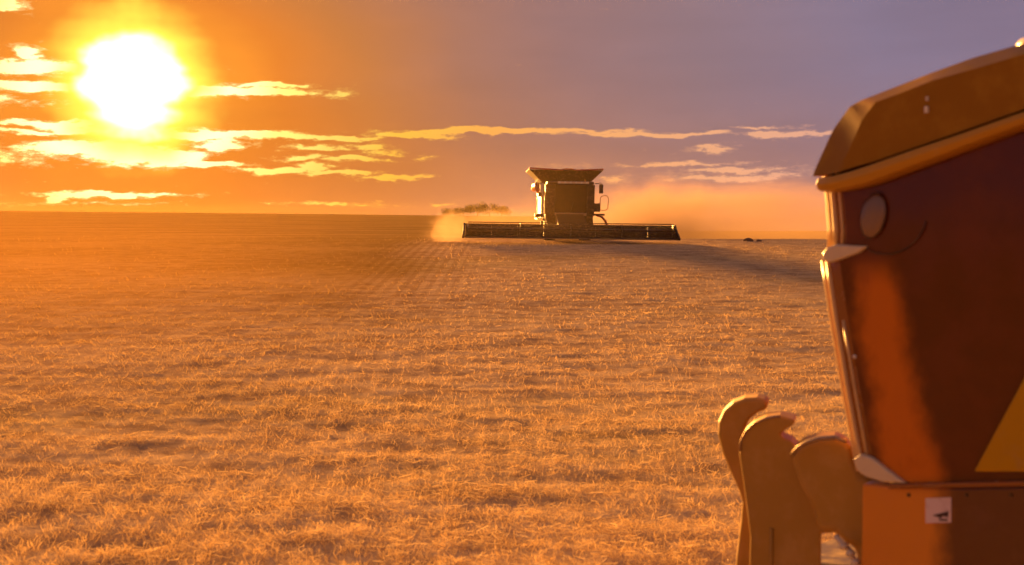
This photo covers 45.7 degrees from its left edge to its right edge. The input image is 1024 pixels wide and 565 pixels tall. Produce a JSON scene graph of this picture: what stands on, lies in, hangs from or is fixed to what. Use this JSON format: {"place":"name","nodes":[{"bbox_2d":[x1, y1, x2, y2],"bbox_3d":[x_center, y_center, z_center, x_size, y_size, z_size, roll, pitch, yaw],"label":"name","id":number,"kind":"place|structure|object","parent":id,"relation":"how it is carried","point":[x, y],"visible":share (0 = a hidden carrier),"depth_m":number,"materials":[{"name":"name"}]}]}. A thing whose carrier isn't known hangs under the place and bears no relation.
{"place":"outdoors","nodes":[
{"label":"outdoors","id":0,"kind":"place"},
{"bbox_2d":[0,211,893,564],"bbox_3d":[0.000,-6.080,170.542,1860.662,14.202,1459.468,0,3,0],"label":"field","id":1,"kind":"structure","parent":0,"point":[128,241],"depth_m":23.43,"materials":[{"name":"plant"}]},
{"bbox_2d":[0,234,849,564],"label":"stubble","id":2,"kind":"object","parent":1,"relation":"on","point":[416,548],"visible":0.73,"depth_m":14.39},
{"bbox_2d":[441,207,460,215],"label":"tree","id":3,"kind":"object","parent":1,"relation":"on","point":[448,212],"visible":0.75,"depth_m":428.28,"materials":[{"name":"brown plant"}]},
{"bbox_2d":[453,205,474,215],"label":"tree","id":4,"kind":"object","parent":1,"relation":"on","point":[467,210],"visible":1,"depth_m":422.71,"materials":[{"name":"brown plant"}]},
{"bbox_2d":[467,204,487,215],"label":"tree","id":5,"kind":"object","parent":1,"relation":"on","point":[476,210],"visible":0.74,"depth_m":427.72,"materials":[{"name":"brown plant"}]},
{"bbox_2d":[477,201,500,215],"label":"tree","id":6,"kind":"object","parent":1,"relation":"on","point":[494,208],"visible":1,"depth_m":422.63,"materials":[{"name":"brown plant"}]},
{"bbox_2d":[492,205,512,215],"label":"tree","id":7,"kind":"object","parent":1,"relation":"on","point":[503,210],"visible":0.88,"depth_m":427.62,"materials":[{"name":"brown plant"}]},
{"bbox_2d":[462,167,680,241],"bbox_3d":[2.871,-4.372,68.242,11.246,4.026,12.053,1,3,-2],"label":"combine harvester","id":8,"kind":"object","parent":1,"relation":"on","point":[567,207],"visible":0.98,"depth_m":64.31,"materials":[{"name":"paint"}]},
{"bbox_2d":[544,184,545,212],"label":"side window","id":9,"kind":"structure","parent":8,"relation":"in","point":[545,184],"depth_m":66.38,"materials":[{"name":"clear glass"}]},
{"bbox_2d":[718,38,1023,564],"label":"combine harvester","id":10,"kind":"object","parent":1,"relation":"on","point":[920,183],"visible":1,"depth_m":6.61,"materials":[{"name":"brown paint"}]},
{"bbox_2d":[840,131,1023,487],"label":"side window","id":11,"kind":"structure","parent":10,"relation":"in","point":[936,324],"depth_m":6.52,"materials":[{"name":"brown glass"}]},
{"bbox_2d":[0,0,1023,230],"label":"sky","id":12,"kind":"structure","parent":0,"point":[696,115],"materials":[{"name":"orange"}]}
]}

